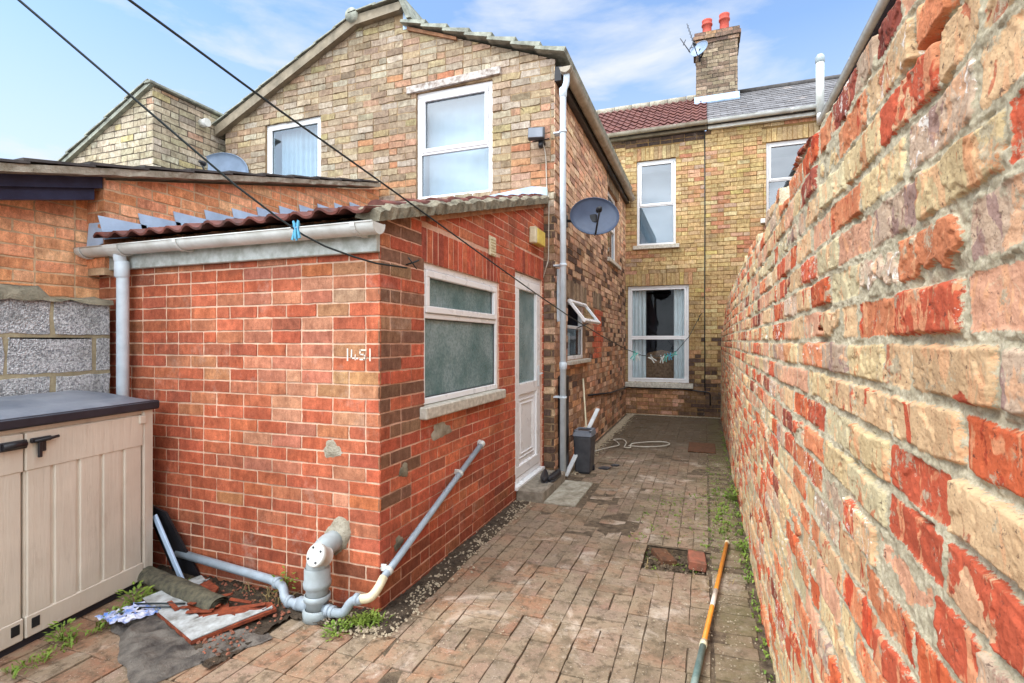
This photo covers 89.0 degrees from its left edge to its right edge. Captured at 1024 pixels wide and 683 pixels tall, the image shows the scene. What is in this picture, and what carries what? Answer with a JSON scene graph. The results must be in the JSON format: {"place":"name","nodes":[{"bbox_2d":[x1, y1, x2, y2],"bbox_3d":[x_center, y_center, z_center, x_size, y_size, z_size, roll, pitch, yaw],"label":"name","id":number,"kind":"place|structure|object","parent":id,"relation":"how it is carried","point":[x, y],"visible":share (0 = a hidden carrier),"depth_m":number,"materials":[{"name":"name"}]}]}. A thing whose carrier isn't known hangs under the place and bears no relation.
{"place":"outdoors","nodes":[
{"label":"outdoors","id":0,"kind":"place"},
{"bbox_2d":[0,414,775,682],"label":"paving","id":1,"kind":"structure","parent":0,"point":[292,650],"depth_m":2.85,"materials":[{"name":"brown brick"}]},
{"bbox_2d":[0,284,113,396],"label":"block wall","id":2,"kind":"structure","parent":1,"relation":"on","point":[48,343],"depth_m":3.19,"materials":[{"name":"grey concrete block"},{"name":"mortar"}]},
{"bbox_2d":[43,618,81,645],"bbox_3d":[-2.238,1.440,2.592,0.158,0.102,0.149,0,0,20],"label":"weed","id":3,"kind":"object","parent":1,"relation":"on","point":[58,629],"visible":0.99,"depth_m":2.59,"materials":[{"name":"green plant"}]},
{"bbox_2d":[0,390,158,657],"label":"storage box","id":4,"kind":"object","parent":1,"relation":"on","point":[76,504],"visible":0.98,"depth_m":2.76,"materials":[{"name":"beige plastic"}]},
{"bbox_2d":[0,433,22,650],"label":"door","id":5,"kind":"structure","parent":4,"relation":"in","point":[11,462],"depth_m":2.48,"materials":[{"name":"beige plastic"}]},
{"bbox_2d":[21,415,145,637],"bbox_3d":[-2.326,0.950,2.873,0.048,1.010,0.664,0,0,11],"label":"door","id":6,"kind":"structure","parent":4,"relation":"in","point":[81,500],"depth_m":2.81,"materials":[{"name":"beige plastic"}]},
{"bbox_2d":[101,605,123,619],"bbox_3d":[-2.106,1.444,2.752,0.110,0.075,0.105,0,0,6],"label":"weed","id":7,"kind":"object","parent":1,"relation":"on","point":[113,607],"visible":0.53,"depth_m":2.77,"materials":[{"name":"green plant"}]},
{"bbox_2d":[115,580,153,607],"bbox_3d":[-2.128,1.430,2.939,0.183,0.124,0.194,0,0,20],"label":"weed","id":8,"kind":"object","parent":1,"relation":"on","point":[139,585],"visible":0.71,"depth_m":2.97,"materials":[{"name":"green plant"}]},
{"bbox_2d":[0,157,380,297],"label":"brick outbuilding","id":9,"kind":"structure","parent":1,"relation":"on","point":[50,210],"depth_m":3.54,"materials":[{"name":"orange brick"}]},
{"bbox_2d":[110,608,271,682],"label":"roofing felt","id":10,"kind":"object","parent":1,"relation":"on","point":[154,648],"visible":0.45,"depth_m":2.51,"materials":[{"name":"grey fabric"}]},
{"bbox_2d":[94,601,160,623],"bbox_3d":[-2.021,1.441,2.769,0.283,0.032,0.219,0,0,20],"label":"plastic wrapper","id":11,"kind":"object","parent":10,"relation":"on","point":[130,615],"visible":0.97,"depth_m":2.75,"materials":[{"name":"blue plastic"}]},
{"bbox_2d":[142,575,275,644],"bbox_3d":[-1.671,1.441,2.874,0.730,0.059,0.415,0,0,37],"label":"peeling board","id":12,"kind":"object","parent":10,"relation":"on","point":[190,623],"visible":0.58,"depth_m":2.75,"materials":[{"name":"painted wood"},{"name":"peeling white paint"}]},
{"bbox_2d":[127,602,185,607],"bbox_3d":[-1.951,1.438,2.832,0.333,0.032,0.053,0,0,3],"label":"wire offcut","id":13,"kind":"object","parent":12,"relation":"on","point":[155,606],"visible":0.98,"depth_m":2.84,"materials":[{"name":"black metal"}]},
{"bbox_2d":[137,566,230,610],"bbox_3d":[-1.929,1.435,3.019,0.802,0.106,0.134,0,0,30],"label":"felt roll","id":14,"kind":"object","parent":12,"relation":"on","point":[183,589],"visible":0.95,"depth_m":2.96,"materials":[{"name":"fabric"}]},
{"bbox_2d":[157,565,374,668],"bbox_3d":[-1.647,1.482,2.826,1.750,0.043,0.840,0,0,20],"label":"soil patch","id":15,"kind":"object","parent":1,"relation":"on","point":[264,626],"visible":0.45,"depth_m":2.84,"materials":[{"name":"brown soil"}]},
{"bbox_2d":[153,514,184,578],"bbox_3d":[-2.134,1.287,3.241,0.276,0.401,0.016,0,0,20],"label":"metal strip","id":16,"kind":"object","parent":15,"relation":"on","point":[169,550],"visible":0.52,"depth_m":3.24,"materials":[{"name":"white metal"}]},
{"bbox_2d":[153,506,200,576],"bbox_3d":[-2.170,1.264,3.329,0.420,0.448,0.080,0,0,20],"label":"black panel","id":17,"kind":"object","parent":15,"relation":"on","point":[176,542],"visible":0.57,"depth_m":3.31,"materials":[{"name":"plastic"}]},
{"bbox_2d":[196,580,290,655],"bbox_3d":[-1.650,1.465,2.842,0.877,0.010,0.589,0,0,20],"label":"debris","id":18,"kind":"object","parent":15,"relation":"on","point":[204,641],"visible":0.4,"depth_m":2.76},
{"bbox_2d":[272,565,298,590],"bbox_3d":[-1.307,1.370,3.033,0.167,0.122,0.158,0,0,-29],"label":"weed","id":19,"kind":"object","parent":15,"relation":"on","point":[283,572],"visible":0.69,"depth_m":3.01,"materials":[{"name":"green plant"}]},
{"bbox_2d":[320,618,353,641],"bbox_3d":[-0.895,1.463,2.661,0.169,0.078,0.168,0,0,-1],"label":"weed","id":20,"kind":"object","parent":1,"relation":"on","point":[332,627],"visible":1,"depth_m":2.66,"materials":[{"name":"green plant"}]},
{"bbox_2d":[1,430,773,681],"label":"weeds","id":21,"kind":"object","parent":1,"relation":"on","point":[362,619],"visible":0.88,"depth_m":2.80,"materials":[{"name":"green plant"}]},
{"bbox_2d":[303,500,534,642],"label":"gravel","id":22,"kind":"structure","parent":1,"relation":"on","point":[366,629],"depth_m":3.02,"materials":[{"name":"grey gravel"}]},
{"bbox_2d":[362,500,528,636],"bbox_3d":[-0.313,1.485,3.767,0.200,0.037,2.350,0,0,20],"label":"soil strip","id":23,"kind":"object","parent":1,"relation":"on","point":[392,607],"visible":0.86,"depth_m":3.31,"materials":[{"name":"brown soil"}]},
{"bbox_2d":[516,469,564,503],"bbox_3d":[0.303,1.451,5.229,0.268,0.138,0.820,0,0,20],"label":"doorstep","id":24,"kind":"object","parent":1,"relation":"on","point":[535,489],"visible":0.56,"depth_m":4.93,"materials":[{"name":"concrete"}]},
{"bbox_2d":[540,469,548,482],"bbox_3d":[0.327,1.343,5.210,0.086,0.077,0.280,0,0,5],"label":"shoe","id":25,"kind":"object","parent":24,"relation":"on","point":[544,476],"visible":0.92,"depth_m":5.12,"materials":[{"name":"black plastic"}]},
{"bbox_2d":[548,469,560,482],"bbox_3d":[0.422,1.343,5.239,0.092,0.077,0.282,0,0,20],"label":"shoe","id":26,"kind":"object","parent":24,"relation":"on","point":[555,475],"visible":0.97,"depth_m":5.19,"materials":[{"name":"black plastic"}]},
{"bbox_2d":[565,408,599,476],"bbox_3d":[0.819,1.155,6.051,0.050,0.681,0.762,0,0,37],"label":"waste pipe","id":27,"kind":"object","parent":1,"relation":"on","point":[574,457],"visible":0.66,"depth_m":5.91,"materials":[{"name":"white plastic"}]},
{"bbox_2d":[396,429,769,682],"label":"grit","id":28,"kind":"object","parent":1,"relation":"on","point":[685,573],"visible":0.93,"depth_m":3.33,"materials":[{"name":"beige gravel"}]},
{"bbox_2d":[572,427,595,473],"bbox_3d":[0.837,1.255,6.013,0.224,0.490,0.293,0,0,20],"label":"bin","id":29,"kind":"object","parent":1,"relation":"on","point":[584,443],"visible":1,"depth_m":5.90,"materials":[{"name":"grey plastic"}]},
{"bbox_2d":[582,378,594,469],"bbox_3d":[0.933,0.987,6.378,0.167,1.026,0.687,0,0,9],"label":"broom","id":30,"kind":"object","parent":1,"relation":"on","point":[585,410],"visible":0.5,"depth_m":6.50,"materials":[{"name":"beige wood"}]},
{"bbox_2d":[598,464,618,469],"bbox_3d":[1.150,1.479,6.168,0.109,0.014,0.298,0,0,44],"label":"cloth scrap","id":31,"kind":"object","parent":1,"relation":"on","point":[605,467],"visible":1,"depth_m":6.10,"materials":[{"name":"fabric"}]},
{"bbox_2d":[595,438,669,450],"bbox_3d":[1.587,1.463,7.497,1.328,0.027,0.684,0,0,-20],"label":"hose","id":32,"kind":"object","parent":1,"relation":"on","point":[630,445],"visible":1,"depth_m":7.35,"materials":[{"name":"grey rubber"}]},
{"bbox_2d":[570,413,720,474],"bbox_3d":[2.314,1.480,7.993,1.824,0.015,5.223,0,0,20],"label":"gravel strip","id":33,"kind":"object","parent":1,"relation":"on","point":[610,434],"visible":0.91,"depth_m":8.69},
{"bbox_2d":[688,442,715,453],"bbox_3d":[2.652,1.482,7.282,0.355,0.016,0.660,0,0,20],"label":"drain cover","id":34,"kind":"object","parent":1,"relation":"on","point":[697,447],"visible":1,"depth_m":7.25,"materials":[{"name":"brown metal"}]},
{"bbox_2d":[691,540,728,682],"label":"broom pole","id":35,"kind":"object","parent":1,"relation":"on","point":[703,643],"visible":1,"depth_m":2.66,"materials":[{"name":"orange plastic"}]},
{"bbox_2d":[694,449,747,576],"bbox_3d":[2.127,1.490,5.396,0.656,0.008,4.402,0,0,20],"label":"moss","id":36,"kind":"object","parent":1,"relation":"on","point":[717,505],"visible":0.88,"depth_m":4.95,"materials":[{"name":"green plant"}]},
{"bbox_2d":[724,487,738,500],"bbox_3d":[2.111,1.428,4.914,0.230,0.146,0.242,0,0,20],"label":"weed","id":37,"kind":"object","parent":1,"relation":"on","point":[734,493],"visible":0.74,"depth_m":4.95,"materials":[{"name":"green plant"}]},
{"bbox_2d":[732,536,748,551],"bbox_3d":[1.650,1.443,3.711,0.163,0.116,0.143,0,0,8],"label":"weed","id":38,"kind":"object","parent":1,"relation":"on","point":[741,545],"visible":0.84,"depth_m":3.72,"materials":[{"name":"green plant"}]},
{"bbox_2d":[0,0,877,160],"label":"sky","id":39,"kind":"structure","parent":0,"point":[623,52],"materials":[{"name":"blue"}]},
{"bbox_2d":[234,501,735,607],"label":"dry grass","id":40,"kind":"structure","parent":0,"point":[267,598],"depth_m":3.19,"materials":[{"name":"beige plant"}]},
{"bbox_2d":[558,375,568,470],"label":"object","id":41,"kind":"object","parent":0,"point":[567,421],"visible":0.36,"depth_m":5.80,"materials":[{"name":"grey plastic"}]},
{"bbox_2d":[641,545,748,586],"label":"ground","id":42,"kind":"structure","parent":0,"point":[643,565],"depth_m":3.62,"materials":[{"name":"grey gravel"}]},
{"bbox_2d":[57,78,225,169],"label":"brick house","id":43,"kind":"structure","parent":42,"relation":"on","point":[128,130],"depth_m":6.79,"materials":[{"name":"brick"}]},
{"bbox_2d":[198,152,248,172],"bbox_3d":[-4.012,-2.297,7.161,0.611,0.662,0.613,0,0,-40],"label":"satellite dish","id":44,"kind":"object","parent":43,"relation":"attached to","point":[222,161],"visible":0.28,"depth_m":7.26,"materials":[{"name":"grey metal"}]},
{"bbox_2d":[73,186,548,611],"bbox_3d":[-1.303,-0.077,4.617,2.480,3.275,3.260,0,0,20],"label":"lean to extension","id":45,"kind":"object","parent":42,"relation":"on","point":[307,393],"visible":0.91,"depth_m":3.23,"materials":[{"name":"red brick"}]},
{"bbox_2d":[17,0,406,268],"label":"washing line","id":46,"kind":"object","parent":45,"relation":"attached to","point":[137,101],"visible":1,"depth_m":2.22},
{"bbox_2d":[291,225,299,240],"bbox_3d":[-1.052,-0.535,2.536,0.042,0.091,0.010,0,0,0],"label":"clothes peg","id":47,"kind":"object","parent":46,"relation":"attached to","point":[292,237],"visible":0.39,"depth_m":2.53,"materials":[{"name":"blue plastic"}]},
{"bbox_2d":[292,220,300,238],"bbox_3d":[-1.037,-0.539,2.509,0.040,0.090,0.010,0,0,9],"label":"clothes peg","id":48,"kind":"object","parent":46,"relation":"attached to","point":[296,228],"visible":1,"depth_m":2.50,"materials":[{"name":"blue plastic"}]},
{"bbox_2d":[174,551,305,611],"bbox_3d":[-1.587,1.401,3.097,1.200,0.153,0.116,0,0,26],"label":"waste pipe","id":49,"kind":"object","parent":45,"relation":"attached to","point":[293,602],"visible":0.9,"depth_m":3.07,"materials":[{"name":"grey plastic"}]},
{"bbox_2d":[302,530,341,624],"bbox_3d":[-1.034,1.281,2.852,0.175,0.438,0.236,0,0,20],"label":"soil stack","id":50,"kind":"object","parent":45,"relation":"attached to","point":[322,550],"visible":0.96,"depth_m":2.77,"materials":[{"name":"plastic"}]},
{"bbox_2d":[321,439,484,617],"bbox_3d":[-0.615,1.116,3.419,0.345,0.698,1.541,0,0,20],"label":"waste pipe","id":51,"kind":"object","parent":45,"relation":"attached to","point":[334,611],"visible":1,"depth_m":2.87,"materials":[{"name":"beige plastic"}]},
{"bbox_2d":[406,257,418,268],"bbox_3d":[-0.592,-0.460,3.080,0.074,0.065,0.061,0,0,-35],"label":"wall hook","id":52,"kind":"object","parent":45,"relation":"attached to","point":[411,262],"depth_m":3.07,"materials":[{"name":"black metal"}]},
{"bbox_2d":[419,262,505,419],"bbox_3d":[-0.361,-0.009,3.891,0.155,0.994,1.370,0,0,20],"label":"window","id":53,"kind":"structure","parent":45,"relation":"in","point":[460,309],"depth_m":3.80,"materials":[{"name":"white plastic"}]},
{"bbox_2d":[515,277,542,478],"bbox_3d":[0.167,0.346,5.290,0.124,1.907,0.756,0,0,20],"label":"door","id":54,"kind":"structure","parent":45,"relation":"in","point":[527,373],"depth_m":5.30,"materials":[{"name":"white plastic"}]},
{"bbox_2d":[529,226,544,246],"bbox_3d":[0.263,-1.077,5.391,0.075,0.165,0.325,0,0,20],"label":"alarm box","id":55,"kind":"object","parent":45,"relation":"attached to","point":[536,236],"visible":1,"depth_m":5.29,"materials":[{"name":"yellow plastic"}]},
{"bbox_2d":[211,0,740,473],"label":"brick house","id":56,"kind":"structure","parent":42,"relation":"on","point":[403,98],"depth_m":6.76,"materials":[{"name":"brown brick"}]},
{"bbox_2d":[267,116,320,176],"bbox_3d":[-2.752,-2.380,7.437,1.020,1.240,0.962,0,0,20],"label":"window","id":57,"kind":"structure","parent":56,"relation":"in","point":[291,149],"depth_m":7.14,"materials":[{"name":"white plastic"}]},
{"bbox_2d":[128,0,699,356],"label":"washing line","id":58,"kind":"object","parent":56,"relation":"attached to","point":[228,72],"visible":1,"depth_m":2.50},
{"bbox_2d":[418,81,491,198],"bbox_3d":[-0.516,-2.345,6.606,1.078,1.390,0.970,0,0,20],"label":"window","id":59,"kind":"structure","parent":56,"relation":"in","point":[455,124],"depth_m":6.33,"materials":[{"name":"white plastic"}]},
{"bbox_2d":[528,127,548,148],"bbox_3d":[0.282,-2.214,5.653,0.235,0.218,0.158,0,0,-20],"label":"floodlight","id":60,"kind":"object","parent":56,"relation":"attached to","point":[536,134],"visible":1,"depth_m":5.62,"materials":[{"name":"grey plastic"}]},
{"bbox_2d":[543,144,548,277],"bbox_3d":[0.362,-1.431,5.707,0.087,1.464,0.044,0,0,-24],"label":"floodlight cable","id":61,"kind":"object","parent":56,"relation":"attached to","point":[548,211],"visible":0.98,"depth_m":5.71,"materials":[{"name":"plastic"}]},
{"bbox_2d":[567,299,600,364],"bbox_3d":[0.517,-0.140,6.824,1.122,0.840,1.120,0,0,20],"label":"window","id":62,"kind":"structure","parent":56,"relation":"in","point":[579,311],"depth_m":7.08,"materials":[{"name":"white plastic"}]},
{"bbox_2d":[566,197,618,235],"bbox_3d":[0.893,-1.457,6.072,0.568,0.461,0.452,0,0,39],"label":"satellite dish","id":63,"kind":"object","parent":56,"relation":"attached to","point":[594,216],"visible":0.99,"depth_m":6.10,"materials":[{"name":"grey metal"}]},
{"bbox_2d":[607,191,620,269],"bbox_3d":[1.777,-2.000,9.322,0.170,1.300,1.220,0,0,20],"label":"window","id":64,"kind":"structure","parent":56,"relation":"in","point":[611,235],"depth_m":9.53,"materials":[{"name":"white plastic"}]},
{"bbox_2d":[588,387,710,404],"bbox_3d":[1.956,0.994,9.250,1.469,0.512,4.079,0,0,44],"label":"wall pipe","id":65,"kind":"object","parent":56,"relation":"attached to","point":[654,388],"depth_m":10.25,"materials":[{"name":"black plastic"}]},
{"bbox_2d":[633,158,678,249],"bbox_3d":[3.090,-2.810,11.034,0.909,1.860,1.082,0,0,20],"label":"window","id":66,"kind":"structure","parent":56,"relation":"in","point":[656,179],"depth_m":11.49,"materials":[{"name":"white plastic"}]},
{"bbox_2d":[625,285,692,388],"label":"window","id":67,"kind":"structure","parent":56,"relation":"in","point":[658,316],"depth_m":10.83,"materials":[{"name":"white plastic"}]},
{"bbox_2d":[646,350,673,377],"bbox_3d":[3.258,0.765,11.323,0.740,1.170,0.500,0,0,20],"label":"armchair","id":68,"kind":"object","parent":56,"relation":"in","point":[658,369],"visible":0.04,"depth_m":11.10,"materials":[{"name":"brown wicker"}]},
{"bbox_2d":[687,24,693,51],"bbox_3d":[4.090,-6.838,11.761,0.299,0.682,0.300,0,0,3],"label":"television aerial","id":69,"kind":"object","parent":56,"relation":"attached to","point":[690,37],"visible":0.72,"depth_m":11.76,"materials":[{"name":"grey metal"}]},
{"bbox_2d":[690,40,707,61],"bbox_3d":[4.110,-6.475,11.607,0.338,0.364,0.495,0,0,1],"label":"satellite dish","id":70,"kind":"object","parent":56,"relation":"attached to","point":[699,48],"visible":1,"depth_m":11.56,"materials":[{"name":"grey metal"}]},
{"bbox_2d":[704,133,704,394],"bbox_3d":[3.793,-1.525,10.258,0.025,5.150,0.024,0,0,20],"label":"wall cable","id":71,"kind":"object","parent":56,"relation":"attached to","point":[704,263],"depth_m":10.25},
{"bbox_2d":[544,480,592,506],"bbox_3d":[0.543,1.502,5.162,0.360,0.037,0.820,0,0,20],"label":"concrete patch","id":72,"kind":"object","parent":42,"relation":"on","point":[568,493],"visible":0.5,"depth_m":5.09,"materials":[{"name":"grey concrete"}]},
{"bbox_2d":[651,548,676,566],"bbox_3d":[1.064,1.520,3.658,0.114,0.068,0.210,0,0,-5],"label":"paver","id":73,"kind":"object","parent":42,"relation":"on","point":[661,555],"visible":0.8,"depth_m":3.62,"materials":[{"name":"red brick"}]},
{"bbox_2d":[687,549,706,572],"bbox_3d":[1.250,1.482,3.525,0.114,0.068,0.210,0,0,16],"label":"paver","id":74,"kind":"object","parent":42,"relation":"on","point":[696,559],"visible":1,"depth_m":3.45,"materials":[{"name":"red brick"}]},
{"bbox_2d":[721,0,1023,682],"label":"old brick wall","id":75,"kind":"structure","parent":42,"relation":"on","point":[872,376],"depth_m":0.85,"materials":[{"name":"red brick"}]},
{"bbox_2d":[705,0,895,417],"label":"terraced house","id":76,"kind":"structure","parent":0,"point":[756,138],"depth_m":10.11,"materials":[{"name":"brick"}]},
{"bbox_2d":[760,138,807,223],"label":"window","id":77,"kind":"structure","parent":76,"relation":"in","point":[781,156],"depth_m":10.65,"materials":[{"name":"white plastic"}]}
]}

